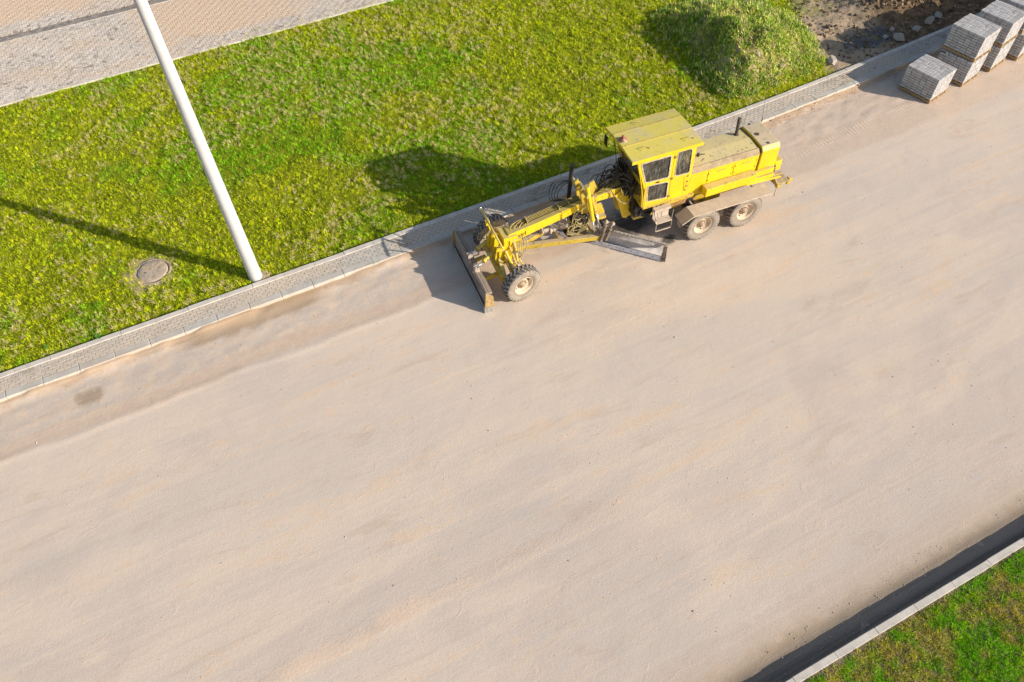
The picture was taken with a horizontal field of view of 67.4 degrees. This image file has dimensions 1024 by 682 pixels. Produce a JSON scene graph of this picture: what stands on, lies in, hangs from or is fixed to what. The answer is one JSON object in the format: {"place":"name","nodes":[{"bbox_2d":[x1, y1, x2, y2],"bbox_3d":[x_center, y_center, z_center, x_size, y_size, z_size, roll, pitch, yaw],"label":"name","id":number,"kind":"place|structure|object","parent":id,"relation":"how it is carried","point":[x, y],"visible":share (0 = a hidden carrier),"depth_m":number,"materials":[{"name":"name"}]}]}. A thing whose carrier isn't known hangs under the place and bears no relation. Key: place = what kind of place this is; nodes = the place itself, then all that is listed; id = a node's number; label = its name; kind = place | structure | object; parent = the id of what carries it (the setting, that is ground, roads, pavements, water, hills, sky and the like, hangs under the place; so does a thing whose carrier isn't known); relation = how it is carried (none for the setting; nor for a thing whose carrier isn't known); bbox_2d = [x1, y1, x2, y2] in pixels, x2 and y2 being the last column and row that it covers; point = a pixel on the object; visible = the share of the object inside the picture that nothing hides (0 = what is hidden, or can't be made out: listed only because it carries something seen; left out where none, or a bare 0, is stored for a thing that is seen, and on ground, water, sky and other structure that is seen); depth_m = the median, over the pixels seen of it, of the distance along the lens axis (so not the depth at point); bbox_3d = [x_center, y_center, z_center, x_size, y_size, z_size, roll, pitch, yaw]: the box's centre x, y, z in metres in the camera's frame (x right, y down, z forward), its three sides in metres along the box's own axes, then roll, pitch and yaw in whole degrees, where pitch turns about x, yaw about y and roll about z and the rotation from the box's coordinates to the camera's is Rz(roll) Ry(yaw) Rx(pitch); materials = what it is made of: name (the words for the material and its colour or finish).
{"place":"outdoors","nodes":[
{"label":"outdoors","id":0,"kind":"place"},
{"bbox_2d":[0,0,383,103],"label":"path","id":1,"kind":"structure","parent":0,"point":[200,9],"depth_m":32.98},
{"bbox_2d":[0,0,385,103],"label":"sandy ground","id":2,"kind":"structure","parent":0,"point":[123,36],"depth_m":33.11,"materials":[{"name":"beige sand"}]},
{"bbox_2d":[0,0,166,41],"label":"path gutter","id":3,"kind":"object","parent":2,"relation":"on","point":[52,26],"visible":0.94,"depth_m":33.52,"materials":[{"name":"grey concrete"}]},
{"bbox_2d":[0,0,171,42],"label":"kerb","id":4,"kind":"structure","parent":2,"relation":"on","point":[90,20],"depth_m":33.60,"materials":[{"name":"concrete"}]},
{"bbox_2d":[0,0,889,372],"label":"lawn","id":5,"kind":"structure","parent":0,"point":[276,152],"depth_m":28.32,"materials":[{"name":"green plant"}]},
{"bbox_2d":[135,258,171,285],"bbox_3d":[-11.455,-2.204,24.510,1.200,0.173,1.200,-22,55,-15],"label":"manhole cover","id":6,"kind":"object","parent":5,"relation":"in","point":[156,273],"visible":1,"depth_m":24.44,"materials":[{"name":"concrete"}]},
{"bbox_2d":[133,0,269,282],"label":"street pole","id":7,"kind":"object","parent":5,"relation":"on","point":[228,211],"visible":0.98,"depth_m":19.99,"materials":[{"name":"white metal"}]},
{"bbox_2d":[650,0,828,98],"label":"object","id":8,"kind":"object","parent":5,"relation":"on","point":[772,25],"visible":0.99,"depth_m":30.49,"materials":[{"name":"green plant"}]},
{"bbox_2d":[4,30,922,391],"bbox_3d":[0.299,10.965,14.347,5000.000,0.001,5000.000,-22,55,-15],"label":"ground","id":9,"kind":"structure","parent":0,"point":[724,130],"depth_m":32.08,"materials":[{"name":"brown soil"}]},
{"bbox_2d":[0,0,392,106],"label":"kerb","id":10,"kind":"structure","parent":9,"relation":"on","point":[141,67],"depth_m":31.78,"materials":[{"name":"concrete"}]},
{"bbox_2d":[0,42,944,401],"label":"kerb","id":11,"kind":"structure","parent":9,"relation":"on","point":[190,328],"depth_m":24.26,"materials":[{"name":"concrete"}]},
{"bbox_2d":[0,12,979,378],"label":"kerb","id":12,"kind":"structure","parent":9,"relation":"on","point":[266,280],"depth_m":25.22,"materials":[{"name":"concrete"}]},
{"bbox_2d":[786,537,1023,681],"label":"kerb","id":13,"kind":"structure","parent":9,"relation":"on","point":[839,653],"depth_m":17.41,"materials":[{"name":"concrete"}]},
{"bbox_2d":[0,29,950,392],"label":"pavement","id":14,"kind":"structure","parent":0,"point":[272,287],"depth_m":24.89,"materials":[{"name":"grey concrete"}]},
{"bbox_2d":[0,51,1023,681],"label":"road","id":15,"kind":"structure","parent":0,"point":[752,439],"depth_m":20.41,"materials":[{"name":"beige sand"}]},
{"bbox_2d":[451,89,792,312],"bbox_3d":[3.774,-4.759,23.700,11.105,4.028,3.311,-18,54,-12],"label":"road grader","id":16,"kind":"object","parent":15,"relation":"on","point":[674,157],"visible":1,"depth_m":23.71,"materials":[{"name":"yellow metal"}]},
{"bbox_2d":[898,54,956,103],"bbox_3d":[15.863,-10.027,29.331,1.207,1.006,1.346,-33,59,-22],"label":"block pallet","id":17,"kind":"object","parent":15,"relation":"on","point":[927,78],"visible":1,"depth_m":29.03,"materials":[{"name":"grey concrete"}]},
{"bbox_2d":[938,49,988,86],"bbox_3d":[17.445,-10.861,29.936,1.184,1.006,1.334,-34,59,-22],"label":"block pallet","id":18,"kind":"object","parent":15,"relation":"on","point":[967,70],"visible":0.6,"depth_m":29.57,"materials":[{"name":"grey concrete"}]},
{"bbox_2d":[942,13,1001,62],"bbox_3d":[17.469,-11.532,29.183,1.184,1.006,1.334,-34,59,-22],"label":"block pallet","id":19,"kind":"object","parent":18,"relation":"on","point":[971,37],"visible":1,"depth_m":28.89,"materials":[{"name":"grey concrete"}]},
{"bbox_2d":[981,38,1014,71],"bbox_3d":[18.861,-11.638,30.500,1.185,1.006,1.334,-35,59,-23],"label":"block pallet","id":20,"kind":"object","parent":15,"relation":"on","point":[996,56],"visible":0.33,"depth_m":30.12,"materials":[{"name":"grey concrete"}]},
{"bbox_2d":[978,0,1023,47],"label":"block pallet","id":21,"kind":"object","parent":20,"relation":"on","point":[1008,18],"visible":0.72,"depth_m":29.35,"materials":[{"name":"grey concrete"}]},
{"bbox_2d":[1006,32,1023,60],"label":"block pallet","id":22,"kind":"object","parent":15,"relation":"on","point":[1016,52],"visible":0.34,"depth_m":30.55,"materials":[{"name":"grey concrete"}]},
{"bbox_2d":[1000,0,1023,33],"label":"block pallet","id":23,"kind":"object","parent":22,"relation":"on","point":[1019,4],"visible":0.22,"depth_m":29.80,"materials":[{"name":"grey concrete"}]},
{"bbox_2d":[785,0,999,74],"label":"bare earth","id":24,"kind":"structure","parent":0,"point":[888,14],"depth_m":32.63,"materials":[{"name":"brown soil"}]},
{"bbox_2d":[828,55,836,64],"bbox_3d":[12.819,-11.215,30.727,0.412,0.202,0.480,40,71,15],"label":"rock","id":25,"kind":"object","parent":24,"relation":"on","point":[832,59],"visible":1,"depth_m":30.66,"materials":[{"name":"white stone"}]},
{"bbox_2d":[893,33,904,41],"bbox_3d":[16.003,-12.569,31.767,0.448,0.348,0.580,-10,50,-4],"label":"rock","id":26,"kind":"object","parent":24,"relation":"on","point":[898,37],"visible":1,"depth_m":31.65,"materials":[{"name":"grey stone"}]},
{"bbox_2d":[912,25,919,30],"bbox_3d":[16.922,-13.089,32.167,0.346,0.110,0.411,12,65,10],"label":"rock","id":27,"kind":"object","parent":24,"relation":"on","point":[916,28],"visible":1,"depth_m":32.12,"materials":[{"name":"grey stone"}]},
{"bbox_2d":[924,16,934,23],"bbox_3d":[17.566,-13.485,32.341,0.336,0.363,0.367,-17,54,-12],"label":"rock","id":28,"kind":"object","parent":24,"relation":"on","point":[929,20],"visible":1,"depth_m":32.25,"materials":[{"name":"grey stone"}]},
{"bbox_2d":[934,11,942,17],"bbox_3d":[18.143,-13.889,32.687,0.325,0.180,0.477,18,58,12],"label":"rock","id":29,"kind":"object","parent":24,"relation":"on","point":[938,14],"visible":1,"depth_m":32.59,"materials":[{"name":"grey stone"}]},
{"bbox_2d":[802,546,1023,681],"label":"verge","id":30,"kind":"structure","parent":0,"point":[863,646],"depth_m":17.10,"materials":[{"name":"green plant"}]}
]}

